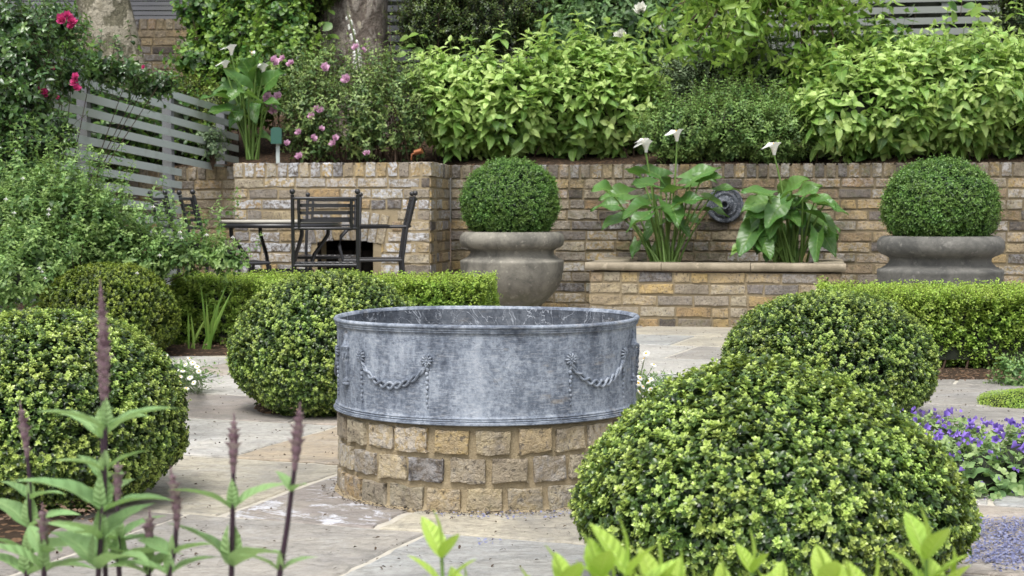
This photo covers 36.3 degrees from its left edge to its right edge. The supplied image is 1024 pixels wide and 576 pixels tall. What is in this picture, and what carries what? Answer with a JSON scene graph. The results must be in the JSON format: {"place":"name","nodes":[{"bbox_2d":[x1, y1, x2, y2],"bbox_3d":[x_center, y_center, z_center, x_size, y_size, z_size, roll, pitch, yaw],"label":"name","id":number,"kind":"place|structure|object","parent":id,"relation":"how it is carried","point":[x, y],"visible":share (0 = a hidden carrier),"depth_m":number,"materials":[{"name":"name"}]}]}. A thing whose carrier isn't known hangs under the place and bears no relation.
{"place":"outdoors","nodes":[
{"label":"outdoors","id":0,"kind":"place"},
{"bbox_2d":[162,337,229,355],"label":"soil","id":1,"kind":"structure","parent":0,"point":[218,349],"depth_m":8.09,"materials":[{"name":"brown soil"}]},
{"bbox_2d":[35,260,181,350],"bbox_3d":[-2.039,0.113,7.913,0.733,0.505,0.711,0,3,0],"label":"box mound","id":2,"kind":"object","parent":1,"relation":"on","point":[144,299],"visible":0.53,"depth_m":7.71,"materials":[{"name":"green plant"}]},
{"bbox_2d":[0,116,261,311],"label":"fuchsia bush","id":3,"kind":"object","parent":1,"relation":"on","point":[41,215],"visible":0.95,"depth_m":8.11,"materials":[{"name":"green plant"}]},
{"bbox_2d":[187,314,203,348],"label":"iris plant","id":4,"kind":"object","parent":1,"relation":"on","point":[193,337],"visible":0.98,"depth_m":8.17,"materials":[{"name":"green plant"}]},
{"bbox_2d":[200,283,234,348],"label":"iris plant","id":5,"kind":"object","parent":1,"relation":"on","point":[210,329],"visible":0.99,"depth_m":8.14,"materials":[{"name":"green plant"}]},
{"bbox_2d":[167,267,502,344],"bbox_3d":[-0.960,0.126,8.483,1.784,0.472,0.545,0,3,8],"label":"clipped hedge","id":6,"kind":"object","parent":1,"relation":"in","point":[447,289],"visible":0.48,"depth_m":8.34,"materials":[{"name":"green plant"}]},
{"bbox_2d":[0,337,1023,522],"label":"leaf litter","id":7,"kind":"object","parent":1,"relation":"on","point":[74,509],"visible":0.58,"depth_m":3.71,"materials":[{"name":"brown plant"}]},
{"bbox_2d":[2,223,450,309],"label":"ground","id":8,"kind":"structure","parent":0,"point":[21,307],"depth_m":12.99,"materials":[{"name":"grey stone"}]},
{"bbox_2d":[450,178,450,222],"label":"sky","id":9,"kind":"structure","parent":0,"point":[450,178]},
{"bbox_2d":[0,326,1023,575],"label":"paving","id":10,"kind":"structure","parent":0,"point":[324,540],"depth_m":3.83,"materials":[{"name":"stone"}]},
{"bbox_2d":[0,502,84,575],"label":"salvia","id":11,"kind":"object","parent":10,"relation":"on","point":[38,539],"visible":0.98,"depth_m":1.56,"materials":[{"name":"green plant"}]},
{"bbox_2d":[0,508,92,545],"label":"soil","id":12,"kind":"structure","parent":10,"relation":"on","point":[13,531],"depth_m":3.61,"materials":[{"name":"brown soil"}]},
{"bbox_2d":[0,305,190,512],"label":"box mound","id":13,"kind":"object","parent":12,"relation":"on","point":[48,359],"visible":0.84,"depth_m":3.78,"materials":[{"name":"green plant"}]},
{"bbox_2d":[0,400,95,575],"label":"salvia","id":14,"kind":"object","parent":10,"relation":"on","point":[25,514],"visible":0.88,"depth_m":1.71,"materials":[{"name":"green plant"}]},
{"bbox_2d":[13,279,174,575],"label":"salvia","id":15,"kind":"object","parent":10,"relation":"on","point":[93,552],"visible":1,"depth_m":1.51,"materials":[{"name":"green plant"}]},
{"bbox_2d":[48,331,163,575],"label":"salvia","id":16,"kind":"object","parent":10,"relation":"on","point":[95,430],"visible":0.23,"depth_m":1.63,"materials":[{"name":"green plant"}]},
{"bbox_2d":[56,456,181,575],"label":"salvia","id":17,"kind":"object","parent":10,"relation":"on","point":[120,532],"visible":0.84,"depth_m":1.61,"materials":[{"name":"green plant"}]},
{"bbox_2d":[0,56,238,312],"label":"slatted fence","id":18,"kind":"object","parent":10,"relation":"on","point":[169,146],"visible":0.27,"depth_m":10.74,"materials":[{"name":"grey paint"}]},
{"bbox_2d":[0,0,183,235],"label":"climbing rose","id":19,"kind":"object","parent":18,"relation":"attached to","point":[28,34],"visible":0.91,"depth_m":8.76,"materials":[{"name":"green plant"}]},
{"bbox_2d":[196,125,229,169],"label":"rose seedling","id":20,"kind":"object","parent":18,"relation":"attached to","point":[213,149],"visible":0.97,"depth_m":11.68,"materials":[{"name":"green plant"}]},
{"bbox_2d":[106,507,208,575],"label":"salvia","id":21,"kind":"object","parent":10,"relation":"on","point":[148,528],"visible":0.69,"depth_m":1.61,"materials":[{"name":"green plant"}]},
{"bbox_2d":[110,466,214,575],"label":"salvia","id":22,"kind":"object","parent":10,"relation":"on","point":[170,549],"visible":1,"depth_m":1.51,"materials":[{"name":"green plant"}]},
{"bbox_2d":[153,344,222,393],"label":"daisy plant","id":23,"kind":"object","parent":10,"relation":"on","point":[191,381],"visible":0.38,"depth_m":6.31,"materials":[{"name":"white plant"}]},
{"bbox_2d":[148,190,240,275],"bbox_3d":[-1.970,-0.169,9.689,0.506,0.870,0.403,-1,3,-27],"label":"iron chair","id":24,"kind":"object","parent":10,"relation":"on","point":[165,211],"visible":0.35,"depth_m":9.45,"materials":[{"name":"black metal"}]},
{"bbox_2d":[176,189,271,275],"bbox_3d":[-1.711,-0.149,9.290,0.506,0.870,0.403,-1,3,-24],"label":"iron chair","id":25,"kind":"object","parent":10,"relation":"on","point":[193,201],"visible":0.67,"depth_m":9.16,"materials":[{"name":"black metal"}]},
{"bbox_2d":[169,413,283,575],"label":"salvia","id":26,"kind":"object","parent":10,"relation":"on","point":[230,549],"visible":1,"depth_m":1.51,"materials":[{"name":"green plant"}]},
{"bbox_2d":[91,166,449,276],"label":"garden wall","id":27,"kind":"structure","parent":10,"relation":"on","point":[208,186],"depth_m":11.84,"materials":[{"name":"brick"}]},
{"bbox_2d":[240,402,313,575],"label":"salvia","id":28,"kind":"object","parent":10,"relation":"on","point":[296,442],"visible":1,"depth_m":1.46,"materials":[{"name":"purple plant"}]},
{"bbox_2d":[219,220,340,273],"bbox_3d":[-1.482,-0.095,10.008,0.776,0.682,0.776,0,3,0],"label":"garden table","id":29,"kind":"object","parent":10,"relation":"on","point":[258,224],"visible":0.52,"depth_m":9.76,"materials":[{"name":"metal"}]},
{"bbox_2d":[254,404,331,414],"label":"soil","id":30,"kind":"structure","parent":10,"relation":"on","point":[259,408],"depth_m":5.75,"materials":[{"name":"brown soil"}]},
{"bbox_2d":[225,268,416,417],"bbox_3d":[-0.675,0.200,5.815,0.779,0.552,0.785,0,3,0],"label":"box mound","id":31,"kind":"object","parent":30,"relation":"on","point":[281,346],"visible":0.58,"depth_m":5.54,"materials":[{"name":"green plant"}]},
{"bbox_2d":[289,189,359,272],"bbox_3d":[-1.074,-0.136,9.021,0.404,0.870,0.507,0,3,-6],"label":"iron chair","id":32,"kind":"object","parent":10,"relation":"on","point":[295,265],"visible":0.88,"depth_m":8.80,"materials":[{"name":"black metal"}]},
{"bbox_2d":[297,192,362,273],"bbox_3d":[-1.230,-0.209,10.481,0.424,0.870,0.516,0,3,0],"label":"iron chair","id":33,"kind":"object","parent":10,"relation":"on","point":[306,256],"visible":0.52,"depth_m":10.65,"materials":[{"name":"black metal"}]},
{"bbox_2d":[233,162,450,276],"bbox_3d":[-1.175,-0.347,11.309,1.441,1.101,0.909,1,3,11],"label":"brick fireplace","id":34,"kind":"object","parent":10,"relation":"on","point":[385,189],"visible":0.58,"depth_m":10.87,"materials":[{"name":"brown brick"}]},
{"bbox_2d":[271,127,281,162],"bbox_3d":[-1.706,-1.024,11.322,0.078,0.279,0.054,0,3,0],"label":"sensor box","id":35,"kind":"object","parent":34,"relation":"on","point":[276,135],"visible":0.9,"depth_m":11.29,"materials":[{"name":"green plastic"}]},
{"bbox_2d":[410,148,422,159],"bbox_3d":[-0.688,-0.966,11.258,0.099,0.088,0.044,1,3,19],"label":"garden spotlight","id":36,"kind":"object","parent":34,"relation":"on","point":[418,151],"visible":1,"depth_m":11.24,"materials":[{"name":"orange metal"}]},
{"bbox_2d":[338,191,417,273],"bbox_3d":[-0.850,-0.180,9.908,0.507,0.870,0.404,0,3,-7],"label":"iron chair","id":37,"kind":"object","parent":10,"relation":"on","point":[405,227],"visible":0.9,"depth_m":9.73,"materials":[{"name":"black metal"}]},
{"bbox_2d":[408,510,475,575],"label":"foreground shrub","id":38,"kind":"object","parent":10,"relation":"on","point":[440,544],"visible":1,"depth_m":1.36,"materials":[{"name":"green plant"}]},
{"bbox_2d":[322,478,567,515],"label":"leaf litter","id":39,"kind":"object","parent":10,"relation":"on","point":[426,511],"visible":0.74,"depth_m":3.85,"materials":[{"name":"brown plant"}]},
{"bbox_2d":[334,412,621,512],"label":"brick plinth","id":40,"kind":"structure","parent":10,"relation":"on","point":[484,469],"depth_m":3.87,"materials":[{"name":"beige stone"}]},
{"bbox_2d":[333,306,639,425],"bbox_3d":[-0.068,0.195,4.225,0.825,0.249,0.822,0,3,0],"label":"lead planter","id":41,"kind":"object","parent":40,"relation":"on","point":[480,365],"visible":1,"depth_m":3.88,"materials":[{"name":"grey metal"}]},
{"bbox_2d":[460,231,563,306],"bbox_3d":[0.000,-0.082,10.609,0.711,0.602,0.717,0,3,0],"label":"stone urn","id":42,"kind":"object","parent":10,"relation":"on","point":[528,266],"visible":0.8,"depth_m":10.32,"materials":[{"name":"stone"}]},
{"bbox_2d":[457,155,561,231],"bbox_3d":[-0.013,-0.611,10.586,0.722,0.574,0.721,0,3,0],"label":"box ball","id":43,"kind":"object","parent":42,"relation":"in","point":[515,194],"visible":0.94,"depth_m":10.36,"materials":[{"name":"green plant"}]},
{"bbox_2d":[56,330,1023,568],"bbox_3d":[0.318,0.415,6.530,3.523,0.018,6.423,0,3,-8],"label":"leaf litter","id":44,"kind":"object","parent":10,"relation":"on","point":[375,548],"visible":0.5,"depth_m":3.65,"materials":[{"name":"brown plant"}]},
{"bbox_2d":[636,351,680,399],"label":"daisy plant","id":45,"kind":"object","parent":10,"relation":"on","point":[642,384],"visible":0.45,"depth_m":5.85,"materials":[{"name":"white plant"}]},
{"bbox_2d":[585,257,845,326],"bbox_3d":[1.387,0.034,10.458,1.640,0.444,1.228,1,3,11],"label":"raised planter","id":46,"kind":"object","parent":10,"relation":"on","point":[703,294],"visible":0.74,"depth_m":9.91,"materials":[{"name":"brick"}]},
{"bbox_2d":[590,129,739,261],"bbox_3d":[1.032,-0.602,10.608,1.018,0.958,0.711,0,3,0],"label":"arum lily","id":47,"kind":"object","parent":46,"relation":"on","point":[616,195],"visible":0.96,"depth_m":10.67,"materials":[{"name":"green plant"}]},
{"bbox_2d":[729,142,848,262],"bbox_3d":[1.802,-0.547,10.285,0.753,0.825,0.655,0,3,0],"label":"arum lily","id":48,"kind":"object","parent":46,"relation":"on","point":[767,232],"visible":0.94,"depth_m":10.17,"materials":[{"name":"green plant"}]},
{"bbox_2d":[434,510,1023,571],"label":"fallen petals","id":49,"kind":"object","parent":10,"relation":"on","point":[1005,545],"visible":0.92,"depth_m":3.48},
{"bbox_2d":[451,162,1023,307],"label":"garden wall","id":50,"kind":"structure","parent":10,"relation":"on","point":[854,191],"depth_m":11.11,"materials":[{"name":"brick"}]},
{"bbox_2d":[706,190,742,222],"bbox_3d":[1.505,-0.589,11.053,0.260,0.260,0.092,1,3,11],"label":"fountain spout","id":51,"kind":"object","parent":50,"relation":"attached to","point":[731,202],"visible":0.77,"depth_m":11.06,"materials":[{"name":"grey metal"}]},
{"bbox_2d":[519,507,971,575],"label":"foreground shrub","id":52,"kind":"object","parent":10,"relation":"on","point":[925,543],"visible":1,"depth_m":1.39,"materials":[{"name":"green plant"}]},
{"bbox_2d":[567,351,983,575],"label":"box mound","id":53,"kind":"object","parent":10,"relation":"on","point":[792,461],"visible":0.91,"depth_m":2.83,"materials":[{"name":"green plant"}]},
{"bbox_2d":[720,288,941,413],"bbox_3d":[1.128,0.245,5.571,0.782,0.490,0.798,0,3,0],"label":"box mound","id":54,"kind":"object","parent":10,"relation":"on","point":[879,347],"visible":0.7,"depth_m":5.30,"materials":[{"name":"green plant"}]},
{"bbox_2d":[876,235,1004,287],"bbox_3d":[2.454,0.001,8.961,0.711,0.602,0.717,0,3,0],"label":"stone urn","id":55,"kind":"object","parent":10,"relation":"on","point":[937,259],"visible":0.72,"depth_m":8.67,"materials":[{"name":"stone"}]},
{"bbox_2d":[877,153,1004,236],"bbox_3d":[2.448,-0.503,8.939,0.704,0.546,0.708,0,3,0],"label":"box ball","id":56,"kind":"object","parent":55,"relation":"in","point":[941,196],"visible":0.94,"depth_m":8.71,"materials":[{"name":"green plant"}]},
{"bbox_2d":[900,406,1023,500],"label":"campanula","id":57,"kind":"object","parent":10,"relation":"on","point":[987,469],"visible":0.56,"depth_m":4.21,"materials":[{"name":"purple plant"}]},
{"bbox_2d":[976,388,1023,408],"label":"creeping plant","id":58,"kind":"object","parent":10,"relation":"on","point":[1010,398],"visible":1,"depth_m":5.94,"materials":[{"name":"green plant"}]},
{"bbox_2d":[983,351,1023,385],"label":"plant","id":59,"kind":"object","parent":10,"relation":"on","point":[1012,370],"visible":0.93,"depth_m":6.65,"materials":[{"name":"green plant"}]},
{"bbox_2d":[122,113,1023,166],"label":"terrain","id":60,"kind":"structure","parent":0,"point":[267,154],"depth_m":11.93,"materials":[{"name":"soil"}]},
{"bbox_2d":[76,0,148,89],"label":"plane tree","id":61,"kind":"object","parent":60,"relation":"on","point":[109,18],"visible":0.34,"depth_m":13.40,"materials":[{"name":"grey plant"}]},
{"bbox_2d":[0,0,239,191],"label":"laurel","id":62,"kind":"object","parent":60,"relation":"on","point":[93,106],"visible":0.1,"depth_m":11.80,"materials":[{"name":"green plant"}]},
{"bbox_2d":[76,18,294,115],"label":"boundary wall","id":63,"kind":"structure","parent":60,"relation":"on","point":[156,36],"depth_m":14.80,"materials":[{"name":"brick"}]},
{"bbox_2d":[0,0,188,19],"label":"slatted fence","id":64,"kind":"object","parent":63,"relation":"on","point":[151,5],"visible":0.07,"depth_m":14.87,"materials":[{"name":"grey paint"}]},
{"bbox_2d":[171,63,234,134],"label":"box shrub","id":65,"kind":"object","parent":60,"relation":"on","point":[217,100],"visible":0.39,"depth_m":12.30,"materials":[{"name":"green plant"}]},
{"bbox_2d":[4,1,441,105],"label":"yew hedge","id":66,"kind":"object","parent":60,"relation":"on","point":[393,23],"depth_m":15.65,"materials":[{"name":"green plant"}]},
{"bbox_2d":[199,44,286,159],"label":"arum lily","id":67,"kind":"object","parent":60,"relation":"on","point":[233,92],"visible":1,"depth_m":11.56,"materials":[{"name":"green plant"}]},
{"bbox_2d":[159,0,334,154],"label":"climbing hydrangea","id":68,"kind":"object","parent":60,"relation":"on","point":[217,26],"visible":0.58,"depth_m":12.56,"materials":[{"name":"green plant"}]},
{"bbox_2d":[299,0,398,136],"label":"plane tree","id":69,"kind":"object","parent":60,"relation":"on","point":[368,19],"visible":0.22,"depth_m":12.93,"materials":[{"name":"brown plant"}]},
{"bbox_2d":[242,0,339,52],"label":"ivy","id":70,"kind":"object","parent":69,"relation":"attached to","point":[317,5],"visible":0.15,"depth_m":12.92,"materials":[{"name":"green plant"}]},
{"bbox_2d":[312,10,338,87],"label":"wild sprig","id":71,"kind":"object","parent":69,"relation":"attached to","point":[327,26],"visible":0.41,"depth_m":12.79,"materials":[{"name":"green plant"}]},
{"bbox_2d":[259,13,451,162],"bbox_3d":[-1.214,-1.494,11.947,1.438,1.256,1.030,-1,3,-17],"label":"rose bush","id":72,"kind":"object","parent":60,"relation":"on","point":[313,90],"visible":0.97,"depth_m":11.76,"materials":[{"name":"green plant"}]},
{"bbox_2d":[345,12,362,104],"bbox_3d":[-1.240,-1.702,12.306,0.146,0.957,0.059,0,3,0],"label":"foxglove","id":73,"kind":"object","parent":72,"relation":"on","point":[356,41],"visible":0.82,"depth_m":12.29,"materials":[{"name":"white plant"}]},
{"bbox_2d":[387,0,477,121],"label":"slatted fence","id":74,"kind":"object","parent":60,"relation":"on","point":[395,28],"depth_m":14.10,"materials":[{"name":"grey paint"}]},
{"bbox_2d":[382,0,560,139],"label":"evergreen shrub","id":75,"kind":"object","parent":60,"relation":"on","point":[438,23],"visible":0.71,"depth_m":12.71,"materials":[{"name":"green plant"}]},
{"bbox_2d":[397,32,436,66],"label":"wild sprig","id":76,"kind":"object","parent":75,"relation":"attached to","point":[405,37],"visible":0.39,"depth_m":12.62,"materials":[{"name":"green plant"}]},
{"bbox_2d":[404,11,673,163],"bbox_3d":[0.217,-1.496,12.001,2.070,1.255,1.082,0,3,0],"label":"hydrangea","id":77,"kind":"object","parent":60,"relation":"on","point":[581,99],"visible":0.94,"depth_m":11.77,"materials":[{"name":"green plant"}]},
{"bbox_2d":[485,43,695,106],"bbox_3d":[0.851,-2.519,14.273,2.302,2.101,0.083,0,3,2],"label":"slatted fence","id":78,"kind":"object","parent":60,"relation":"on","point":[542,60],"depth_m":14.28,"materials":[{"name":"grey paint"}]},
{"bbox_2d":[525,0,697,77],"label":"viburnum","id":79,"kind":"object","parent":60,"relation":"on","point":[627,15],"visible":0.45,"depth_m":12.68,"materials":[{"name":"green plant"}]},
{"bbox_2d":[649,15,800,110],"bbox_3d":[1.762,-1.592,12.507,1.346,1.393,0.918,0,3,0],"label":"grey shrub","id":80,"kind":"object","parent":60,"relation":"on","point":[685,75],"visible":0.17,"depth_m":12.24,"materials":[{"name":"green plant"}]},
{"bbox_2d":[455,1,999,104],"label":"yew hedge","id":81,"kind":"object","parent":60,"relation":"on","point":[920,4],"visible":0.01,"depth_m":13.84,"materials":[{"name":"green plant"}]},
{"bbox_2d":[633,69,829,163],"bbox_3d":[1.708,-1.249,11.655,1.665,0.798,1.179,0,3,0],"label":"shrub","id":82,"kind":"object","parent":60,"relation":"on","point":[732,127],"visible":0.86,"depth_m":11.33,"materials":[{"name":"green plant"}]},
{"bbox_2d":[670,0,853,65],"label":"laurel","id":83,"kind":"object","parent":60,"relation":"on","point":[827,27],"visible":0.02,"depth_m":13.31,"materials":[{"name":"green plant"}]},
{"bbox_2d":[633,0,903,94],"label":"tree","id":84,"kind":"object","parent":60,"relation":"on","point":[798,12],"visible":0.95,"depth_m":11.76,"materials":[{"name":"green plant"}]},
{"bbox_2d":[769,3,925,114],"bbox_3d":[2.499,-1.564,12.139,1.381,1.375,0.853,-1,3,-26],"label":"anemone clump","id":85,"kind":"object","parent":60,"relation":"on","point":[783,80],"visible":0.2,"depth_m":11.96,"materials":[{"name":"green plant"}]},
{"bbox_2d":[701,0,1000,59],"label":"slatted fence","id":86,"kind":"object","parent":60,"relation":"on","point":[935,9],"visible":0.05,"depth_m":12.88,"materials":[{"name":"grey paint"}]},
{"bbox_2d":[787,0,1023,164],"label":"hydrangea","id":87,"kind":"object","parent":60,"relation":"on","point":[920,96],"visible":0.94,"depth_m":11.04,"materials":[{"name":"green plant"}]},
{"bbox_2d":[985,0,1023,43],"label":"evergreen shrub","id":88,"kind":"object","parent":60,"relation":"on","point":[1016,20],"visible":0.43,"depth_m":12.01,"materials":[{"name":"green plant"}]},
{"bbox_2d":[946,0,982,23],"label":"leafy spray","id":89,"kind":"object","parent":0,"point":[975,10],"visible":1,"depth_m":10.93,"materials":[{"name":"green plant"}]},
{"bbox_2d":[938,360,1020,380],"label":"soil","id":90,"kind":"structure","parent":0,"point":[956,369],"depth_m":6.98,"materials":[{"name":"brown soil"}]},
{"bbox_2d":[814,275,1023,368],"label":"clipped hedge","id":91,"kind":"object","parent":90,"relation":"in","point":[976,323],"visible":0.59,"depth_m":7.09,"materials":[{"name":"green plant"}]}
]}

